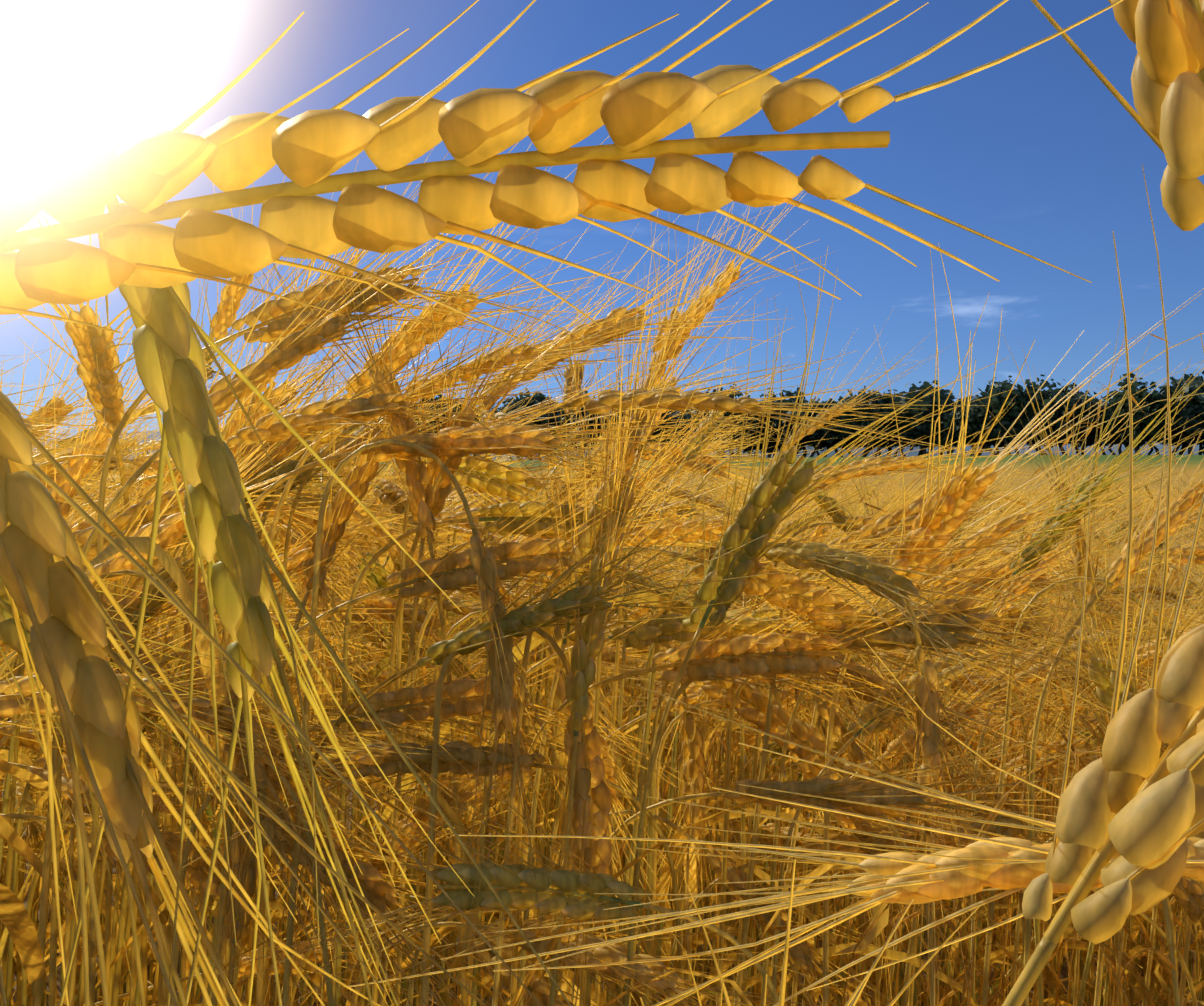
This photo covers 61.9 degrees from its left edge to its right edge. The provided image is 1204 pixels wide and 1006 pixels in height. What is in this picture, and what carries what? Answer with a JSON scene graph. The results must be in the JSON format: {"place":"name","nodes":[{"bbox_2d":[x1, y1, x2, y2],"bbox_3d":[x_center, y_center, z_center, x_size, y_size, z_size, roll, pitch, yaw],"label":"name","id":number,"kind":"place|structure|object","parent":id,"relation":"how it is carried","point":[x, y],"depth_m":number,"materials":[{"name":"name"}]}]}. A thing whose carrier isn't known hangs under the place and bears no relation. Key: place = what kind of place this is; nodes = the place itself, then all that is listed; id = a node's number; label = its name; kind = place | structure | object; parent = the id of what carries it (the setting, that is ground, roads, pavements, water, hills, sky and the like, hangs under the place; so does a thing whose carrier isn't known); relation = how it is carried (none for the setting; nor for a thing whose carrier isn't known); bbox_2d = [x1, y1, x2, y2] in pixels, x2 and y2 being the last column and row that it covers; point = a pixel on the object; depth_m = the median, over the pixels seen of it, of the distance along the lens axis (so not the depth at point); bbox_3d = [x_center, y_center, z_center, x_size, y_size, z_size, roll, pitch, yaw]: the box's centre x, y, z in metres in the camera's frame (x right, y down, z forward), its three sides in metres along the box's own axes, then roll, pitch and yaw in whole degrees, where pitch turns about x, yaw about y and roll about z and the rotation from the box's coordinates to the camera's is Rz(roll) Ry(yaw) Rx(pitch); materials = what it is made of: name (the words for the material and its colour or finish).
{"place":"outdoors","nodes":[
{"label":"outdoors","id":0,"kind":"place"},
{"bbox_2d":[0,431,1203,1005],"bbox_3d":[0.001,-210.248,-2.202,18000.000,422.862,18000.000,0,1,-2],"label":"ground","id":1,"kind":"structure","parent":0,"point":[1194,461],"depth_m":207.04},
{"bbox_2d":[0,359,173,788],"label":"barley","id":2,"kind":"object","parent":1,"relation":"on","point":[36,453],"depth_m":0.93,"materials":[{"name":"yellow plant"}]},
{"bbox_2d":[0,438,178,931],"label":"barley clump","id":3,"kind":"object","parent":1,"relation":"on","point":[64,871],"depth_m":1.06,"materials":[{"name":"yellow plant"}]},
{"bbox_2d":[0,315,286,595],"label":"barley","id":4,"kind":"object","parent":1,"relation":"on","point":[150,409],"depth_m":0.62,"materials":[{"name":"yellow plant"}]},
{"bbox_2d":[0,425,295,1005],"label":"barley clump","id":5,"kind":"object","parent":1,"relation":"on","point":[35,921],"depth_m":1.63,"materials":[{"name":"yellow plant"}]},
{"bbox_2d":[1,426,320,1005],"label":"barley clump","id":6,"kind":"object","parent":1,"relation":"on","point":[45,994],"depth_m":1.89,"materials":[{"name":"yellow plant"}]},
{"bbox_2d":[0,384,446,1005],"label":"barley clump","id":7,"kind":"object","parent":1,"relation":"on","point":[34,746],"depth_m":0.74,"materials":[{"name":"yellow plant"}]},
{"bbox_2d":[0,397,458,1005],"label":"barley clump","id":8,"kind":"object","parent":1,"relation":"on","point":[30,807],"depth_m":1.28,"materials":[{"name":"yellow plant"}]},
{"bbox_2d":[0,356,480,1005],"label":"barley clump","id":9,"kind":"object","parent":1,"relation":"on","point":[362,552],"depth_m":1.28,"materials":[{"name":"yellow plant"}]},
{"bbox_2d":[3,510,531,1005],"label":"barley clump","id":10,"kind":"object","parent":1,"relation":"on","point":[161,822],"depth_m":1.62,"materials":[{"name":"yellow plant"}]},
{"bbox_2d":[0,391,541,1005],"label":"barley","id":11,"kind":"object","parent":1,"relation":"on","point":[54,599],"depth_m":0.15,"materials":[{"name":"yellow plant"}]},
{"bbox_2d":[0,53,592,1005],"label":"barley","id":12,"kind":"object","parent":1,"relation":"on","point":[98,363],"depth_m":0.56,"materials":[{"name":"yellow plant"}]},
{"bbox_2d":[0,297,612,1005],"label":"barley clump","id":13,"kind":"object","parent":1,"relation":"on","point":[60,403],"depth_m":0.98,"materials":[{"name":"yellow plant"}]},
{"bbox_2d":[0,142,640,1005],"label":"barley","id":14,"kind":"object","parent":1,"relation":"on","point":[292,346],"depth_m":0.48,"materials":[{"name":"yellow plant"}]},
{"bbox_2d":[0,355,664,1005],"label":"barley clump","id":15,"kind":"object","parent":1,"relation":"on","point":[380,507],"depth_m":1.07,"materials":[{"name":"yellow plant"}]},
{"bbox_2d":[154,363,525,1005],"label":"barley clump","id":16,"kind":"object","parent":1,"relation":"on","point":[395,905],"depth_m":1.88,"materials":[{"name":"yellow plant"}]},
{"bbox_2d":[118,177,609,1005],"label":"barley","id":17,"kind":"object","parent":1,"relation":"on","point":[220,323],"depth_m":0.80,"materials":[{"name":"yellow plant"}]},
{"bbox_2d":[208,537,556,1005],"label":"wheat plant","id":18,"kind":"object","parent":1,"relation":"on","point":[416,734],"depth_m":1.09,"materials":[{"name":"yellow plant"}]},
{"bbox_2d":[293,461,537,936],"bbox_3d":[-0.442,0.411,2.333,0.621,1.109,0.821,0,1,5],"label":"barley clump","id":19,"kind":"object","parent":1,"relation":"on","point":[409,702],"depth_m":2.22,"materials":[{"name":"yellow plant"}]},
{"bbox_2d":[359,455,522,883],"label":"barley clump","id":20,"kind":"object","parent":1,"relation":"on","point":[450,546],"depth_m":2.51,"materials":[{"name":"yellow plant"}]},
{"bbox_2d":[415,393,470,432],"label":"tree","id":21,"kind":"object","parent":1,"relation":"on","point":[444,409],"depth_m":398.53,"materials":[{"name":"green plant"}]},
{"bbox_2d":[160,378,736,1003],"bbox_3d":[-0.330,0.363,1.766,0.986,1.217,0.919,0,1,-13],"label":"barley clump","id":22,"kind":"object","parent":1,"relation":"on","point":[398,736],"depth_m":1.61,"materials":[{"name":"yellow plant"}]},
{"bbox_2d":[268,584,635,1000],"bbox_3d":[-0.094,0.513,0.726,0.249,0.939,0.475,0,1,8],"label":"wheat plant","id":23,"kind":"object","parent":1,"relation":"on","point":[479,795],"depth_m":0.65,"materials":[{"name":"plant"}]},
{"bbox_2d":[153,293,904,1005],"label":"barley clump","id":24,"kind":"object","parent":1,"relation":"on","point":[387,497],"depth_m":1.00,"materials":[{"name":"yellow plant"}]},
{"bbox_2d":[499,388,562,459],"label":"tree","id":25,"kind":"object","parent":1,"relation":"on","point":[536,398],"depth_m":405.32,"materials":[{"name":"green plant"}]},
{"bbox_2d":[0,231,1065,1005],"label":"barley","id":26,"kind":"object","parent":1,"relation":"on","point":[760,513],"depth_m":0.48,"materials":[{"name":"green plant"}]},
{"bbox_2d":[237,153,838,1005],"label":"barley","id":27,"kind":"object","parent":1,"relation":"on","point":[649,451],"depth_m":0.86,"materials":[{"name":"yellow plant"}]},
{"bbox_2d":[326,385,779,1004],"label":"barley clump","id":28,"kind":"object","parent":1,"relation":"on","point":[714,443],"depth_m":1.58,"materials":[{"name":"yellow plant"}]},
{"bbox_2d":[0,0,1122,1005],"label":"barley","id":29,"kind":"object","parent":1,"relation":"on","point":[144,264],"depth_m":0.12,"materials":[{"name":"yellow plant"}]},
{"bbox_2d":[434,278,692,1005],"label":"barley","id":30,"kind":"object","parent":1,"relation":"on","point":[568,377],"depth_m":1.05,"materials":[{"name":"yellow plant"}]},
{"bbox_2d":[409,455,717,946],"bbox_3d":[-0.033,0.421,2.392,0.759,1.089,1.041,0,1,37],"label":"barley clump","id":31,"kind":"object","parent":1,"relation":"on","point":[549,696],"depth_m":2.33,"materials":[{"name":"yellow plant"}]},
{"bbox_2d":[554,391,604,456],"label":"tree","id":32,"kind":"object","parent":1,"relation":"on","point":[561,418],"depth_m":408.11,"materials":[{"name":"green plant"}]},
{"bbox_2d":[10,136,1166,1005],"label":"barley","id":33,"kind":"object","parent":1,"relation":"on","point":[760,649],"depth_m":0.53,"materials":[{"name":"yellow plant"}]},
{"bbox_2d":[396,412,824,1005],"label":"barley clump","id":34,"kind":"object","parent":1,"relation":"on","point":[514,732],"depth_m":1.99,"materials":[{"name":"yellow plant"}]},
{"bbox_2d":[325,417,925,1005],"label":"barley clump","id":35,"kind":"object","parent":1,"relation":"on","point":[543,689],"depth_m":1.42,"materials":[{"name":"yellow plant"}]},
{"bbox_2d":[514,426,785,929],"bbox_3d":[0.270,0.377,2.314,1.036,1.179,0.965,0,1,9],"label":"barley clump","id":36,"kind":"object","parent":1,"relation":"on","point":[724,494],"depth_m":2.25,"materials":[{"name":"yellow plant"}]},
{"bbox_2d":[117,243,1203,1005],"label":"barley","id":37,"kind":"object","parent":1,"relation":"on","point":[945,507],"depth_m":0.55,"materials":[{"name":"yellow plant"}]},
{"bbox_2d":[648,410,677,443],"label":"tree","id":38,"kind":"object","parent":1,"relation":"on","point":[665,422],"depth_m":412.66,"materials":[{"name":"green plant"}]},
{"bbox_2d":[539,519,809,1003],"bbox_3d":[0.119,0.493,1.080,0.305,0.972,0.541,0,1,21],"label":"barley","id":39,"kind":"object","parent":1,"relation":"on","point":[632,713],"depth_m":1.02,"materials":[{"name":"yellow plant"}]},
{"bbox_2d":[661,410,700,446],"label":"tree","id":40,"kind":"object","parent":1,"relation":"on","point":[677,417],"depth_m":412.63,"materials":[{"name":"green plant"}]},
{"bbox_2d":[181,418,1203,1005],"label":"barley","id":41,"kind":"object","parent":1,"relation":"on","point":[515,886],"depth_m":0.45,"materials":[{"name":"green plant"}]},
{"bbox_2d":[678,384,735,455],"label":"tree","id":42,"kind":"object","parent":1,"relation":"on","point":[687,415],"depth_m":408.79,"materials":[{"name":"green plant"}]},
{"bbox_2d":[503,436,921,1005],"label":"barley clump","id":43,"kind":"object","parent":1,"relation":"on","point":[822,530],"depth_m":1.60,"materials":[{"name":"yellow plant"}]},
{"bbox_2d":[545,468,911,997],"bbox_3d":[0.299,0.441,2.091,1.084,1.056,0.790,0,1,-39],"label":"barley clump","id":44,"kind":"object","parent":1,"relation":"on","point":[699,906],"depth_m":1.95,"materials":[{"name":"yellow plant"}]},
{"bbox_2d":[707,384,764,457],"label":"tree","id":45,"kind":"object","parent":1,"relation":"on","point":[755,421],"depth_m":399.11,"materials":[{"name":"green plant"}]},
{"bbox_2d":[729,413,775,455],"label":"tree","id":46,"kind":"object","parent":1,"relation":"on","point":[754,445],"depth_m":408.66,"materials":[{"name":"green plant"}]},
{"bbox_2d":[758,388,788,457],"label":"tree","id":47,"kind":"object","parent":1,"relation":"on","point":[772,443],"depth_m":412.23,"materials":[{"name":"green plant"}]},
{"bbox_2d":[347,637,1203,1005],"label":"barley","id":48,"kind":"object","parent":1,"relation":"on","point":[1009,865],"depth_m":0.21,"materials":[{"name":"yellow plant"}]},
{"bbox_2d":[671,477,881,529],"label":"wheat plants","id":49,"kind":"object","parent":1,"relation":"on","point":[797,503],"depth_m":6.79,"materials":[{"name":"yellow plant"}]},
{"bbox_2d":[765,386,807,454],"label":"tree","id":50,"kind":"object","parent":1,"relation":"on","point":[788,393],"depth_m":419.58,"materials":[{"name":"green plant"}]},
{"bbox_2d":[767,405,810,446],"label":"tree","id":51,"kind":"object","parent":1,"relation":"on","point":[776,422],"depth_m":403.02,"materials":[{"name":"green plant"}]},
{"bbox_2d":[698,510,891,905],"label":"barley clump","id":52,"kind":"object","parent":1,"relation":"on","point":[769,808],"depth_m":2.38,"materials":[{"name":"yellow plant"}]},
{"bbox_2d":[610,521,982,1005],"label":"wheat plant","id":53,"kind":"object","parent":1,"relation":"on","point":[758,774],"depth_m":1.46,"materials":[{"name":"plant"}]},
{"bbox_2d":[784,396,835,456],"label":"tree","id":54,"kind":"object","parent":1,"relation":"on","point":[818,434],"depth_m":399.77,"materials":[{"name":"green plant"}]},
{"bbox_2d":[429,432,1203,1005],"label":"barley clump","id":55,"kind":"object","parent":1,"relation":"on","point":[763,840],"depth_m":0.98,"materials":[{"name":"yellow plant"}]},
{"bbox_2d":[640,501,998,992],"bbox_3d":[0.499,0.469,2.324,0.734,0.995,1.166,0,1,15],"label":"barley clump","id":56,"kind":"object","parent":1,"relation":"on","point":[737,837],"depth_m":2.00,"materials":[{"name":"yellow plant"}]},
{"bbox_2d":[606,469,1042,716],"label":"wheat plants","id":57,"kind":"object","parent":1,"relation":"on","point":[880,497],"depth_m":4.70,"materials":[{"name":"yellow plant"}]},
{"bbox_2d":[461,313,1197,1005],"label":"barley","id":58,"kind":"object","parent":1,"relation":"on","point":[843,515],"depth_m":0.84,"materials":[{"name":"yellow plant"}]},
{"bbox_2d":[489,450,1181,1005],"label":"barley clump","id":59,"kind":"object","parent":1,"relation":"on","point":[775,764],"depth_m":1.40,"materials":[{"name":"yellow plant"}]},
{"bbox_2d":[820,396,870,455],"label":"tree","id":60,"kind":"object","parent":1,"relation":"on","point":[838,439],"depth_m":399.17,"materials":[{"name":"green plant"}]},
{"bbox_2d":[828,386,896,456],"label":"tree","id":61,"kind":"object","parent":1,"relation":"on","point":[866,421],"depth_m":394.30,"materials":[{"name":"green plant"}]},
{"bbox_2d":[610,502,1144,1005],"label":"wheat plant","id":62,"kind":"object","parent":1,"relation":"on","point":[822,728],"depth_m":1.00,"materials":[{"name":"yellow plant"}]},
{"bbox_2d":[868,390,902,456],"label":"tree","id":63,"kind":"object","parent":1,"relation":"on","point":[887,400],"depth_m":399.61,"materials":[{"name":"green plant"}]},
{"bbox_2d":[885,415,929,456],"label":"tree","id":64,"kind":"object","parent":1,"relation":"on","point":[912,436],"depth_m":400.37,"materials":[{"name":"green plant"}]},
{"bbox_2d":[618,334,1203,1005],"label":"barley","id":65,"kind":"object","parent":1,"relation":"on","point":[1102,692],"depth_m":0.58,"materials":[{"name":"yellow plant"}]},
{"bbox_2d":[628,496,1203,1005],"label":"wheat plant","id":66,"kind":"object","parent":1,"relation":"on","point":[952,924],"depth_m":0.68,"materials":[{"name":"yellow plant"}]},
{"bbox_2d":[650,502,1203,1005],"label":"barley clump","id":67,"kind":"object","parent":1,"relation":"on","point":[902,654],"depth_m":1.35,"materials":[{"name":"yellow plant"}]},
{"bbox_2d":[889,380,966,455],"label":"tree","id":68,"kind":"object","parent":1,"relation":"on","point":[922,429],"depth_m":392.80,"materials":[{"name":"green plant"}]},
{"bbox_2d":[719,456,1149,1005],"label":"barley clump","id":69,"kind":"object","parent":1,"relation":"on","point":[1025,537],"depth_m":1.59,"materials":[{"name":"yellow plant"}]},
{"bbox_2d":[790,470,1092,965],"bbox_3d":[0.767,0.447,2.324,0.679,1.038,0.897,0,1,6],"label":"barley clump","id":70,"kind":"object","parent":1,"relation":"on","point":[966,515],"depth_m":2.11,"materials":[{"name":"yellow plant"}]},
{"bbox_2d":[925,406,970,453],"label":"tree","id":71,"kind":"object","parent":1,"relation":"on","point":[944,423],"depth_m":387.07,"materials":[{"name":"green plant"}]},
{"bbox_2d":[709,557,1203,1005],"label":"barley clump","id":72,"kind":"object","parent":1,"relation":"on","point":[1133,996],"depth_m":0.99,"materials":[{"name":"yellow plant"}]},
{"bbox_2d":[750,528,1162,1005],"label":"barley clump","id":73,"kind":"object","parent":1,"relation":"on","point":[1013,927],"depth_m":1.89,"materials":[{"name":"yellow plant"}]},
{"bbox_2d":[941,398,990,455],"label":"tree","id":74,"kind":"object","parent":1,"relation":"on","point":[971,412],"depth_m":378.67,"materials":[{"name":"green plant"}]},
{"bbox_2d":[960,377,1044,454],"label":"tree","id":75,"kind":"object","parent":1,"relation":"on","point":[986,393],"depth_m":376.83,"materials":[{"name":"green plant"}]},
{"bbox_2d":[971,375,1042,453],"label":"tree","id":76,"kind":"object","parent":1,"relation":"on","point":[1021,397],"depth_m":372.31,"materials":[{"name":"green plant"}]},
{"bbox_2d":[832,507,1203,1005],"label":"barley","id":77,"kind":"object","parent":1,"relation":"on","point":[1199,554],"depth_m":0.98,"materials":[{"name":"yellow plant"}]},
{"bbox_2d":[833,334,1202,1005],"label":"wheat plant","id":78,"kind":"object","parent":1,"relation":"on","point":[1096,466],"depth_m":1.48,"materials":[{"name":"yellow plant"}]},
{"bbox_2d":[838,480,1202,600],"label":"wheat plants","id":79,"kind":"object","parent":1,"relation":"on","point":[1005,493],"depth_m":7.13,"materials":[{"name":"yellow plant"}]},
{"bbox_2d":[1008,374,1085,454],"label":"tree","id":80,"kind":"object","parent":1,"relation":"on","point":[1051,392],"depth_m":371.98,"materials":[{"name":"green plant"}]},
{"bbox_2d":[899,498,1203,1005],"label":"wheat plant","id":81,"kind":"object","parent":1,"relation":"on","point":[1046,816],"depth_m":1.17,"materials":[{"name":"yellow plant"}]},
{"bbox_2d":[942,529,1162,946],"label":"barley clump","id":82,"kind":"object","parent":1,"relation":"on","point":[1054,691],"depth_m":2.26,"materials":[{"name":"yellow plant"}]},
{"bbox_2d":[910,597,1203,1005],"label":"barley clump","id":83,"kind":"object","parent":1,"relation":"on","point":[1084,952],"depth_m":1.13,"materials":[{"name":"yellow plant"}]},
{"bbox_2d":[915,477,1203,1005],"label":"barley clump","id":84,"kind":"object","parent":1,"relation":"on","point":[1055,962],"depth_m":1.62,"materials":[{"name":"yellow plant"}]},
{"bbox_2d":[966,903,1161,1005],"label":"barley","id":85,"kind":"object","parent":1,"relation":"on","point":[1012,905],"depth_m":0.61,"materials":[{"name":"yellow plant"}]},
{"bbox_2d":[939,487,1203,1005],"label":"barley clump","id":86,"kind":"object","parent":1,"relation":"on","point":[1172,575],"depth_m":1.43,"materials":[{"name":"yellow plant"}]},
{"bbox_2d":[1038,379,1104,454],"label":"tree","id":87,"kind":"object","parent":1,"relation":"on","point":[1077,397],"depth_m":370.32,"materials":[{"name":"green plant"}]},
{"bbox_2d":[995,498,1155,811],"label":"barley clump","id":88,"kind":"object","parent":1,"relation":"on","point":[1113,533],"depth_m":2.84,"materials":[{"name":"yellow plant"}]},
{"bbox_2d":[1063,392,1102,454],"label":"tree","id":89,"kind":"object","parent":1,"relation":"on","point":[1088,438],"depth_m":373.62,"materials":[{"name":"green plant"}]},
{"bbox_2d":[964,612,1203,1005],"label":"plant","id":90,"kind":"object","parent":1,"relation":"on","point":[1119,972],"depth_m":0.38,"materials":[{"name":"yellow plant"}]},
{"bbox_2d":[970,475,1203,600],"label":"wheat plants","id":91,"kind":"object","parent":1,"relation":"on","point":[1146,505],"depth_m":4.96,"materials":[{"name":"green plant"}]},
{"bbox_2d":[999,515,1203,1005],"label":"barley clump","id":92,"kind":"object","parent":1,"relation":"on","point":[1179,536],"depth_m":2.07,"materials":[{"name":"yellow plant"}]},
{"bbox_2d":[1002,0,1203,1005],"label":"barley","id":93,"kind":"object","parent":1,"relation":"on","point":[1133,803],"depth_m":0.16,"materials":[{"name":"yellow plant"}]},
{"bbox_2d":[1090,399,1145,454],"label":"tree","id":94,"kind":"object","parent":1,"relation":"on","point":[1125,442],"depth_m":370.40,"materials":[{"name":"green plant"}]},
{"bbox_2d":[1038,524,1203,835],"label":"barley clump","id":95,"kind":"object","parent":1,"relation":"on","point":[1142,573],"depth_m":2.62,"materials":[{"name":"yellow plant"}]},
{"bbox_2d":[1053,490,1203,643],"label":"barley","id":96,"kind":"object","parent":1,"relation":"on","point":[1194,584],"depth_m":0.87,"materials":[{"name":"yellow plant"}]},
{"bbox_2d":[1093,373,1177,454],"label":"tree","id":97,"kind":"object","parent":1,"relation":"on","point":[1139,397],"depth_m":355.18,"materials":[{"name":"green plant"}]},
{"bbox_2d":[1067,534,1203,1005],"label":"barley clump","id":98,"kind":"object","parent":1,"relation":"on","point":[1116,638],"depth_m":1.70,"materials":[{"name":"yellow plant"}]},
{"bbox_2d":[1097,638,1202,1005],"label":"plant","id":99,"kind":"object","parent":1,"relation":"on","point":[1173,899],"depth_m":0.92,"materials":[{"name":"yellow plant"}]},
{"bbox_2d":[1139,382,1201,454],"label":"tree","id":100,"kind":"object","parent":1,"relation":"on","point":[1182,435],"depth_m":359.61,"materials":[{"name":"green plant"}]},
{"bbox_2d":[1152,371,1203,454],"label":"tree","id":101,"kind":"object","parent":1,"relation":"on","point":[1192,410],"depth_m":349.78,"materials":[{"name":"green plant"}]},
{"bbox_2d":[1154,948,1203,1001],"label":"barley","id":102,"kind":"object","parent":1,"relation":"on","point":[1162,981],"depth_m":0.89,"materials":[{"name":"yellow plant"}]},
{"bbox_2d":[0,0,1203,440],"label":"sky","id":103,"kind":"structure","parent":0,"point":[1030,152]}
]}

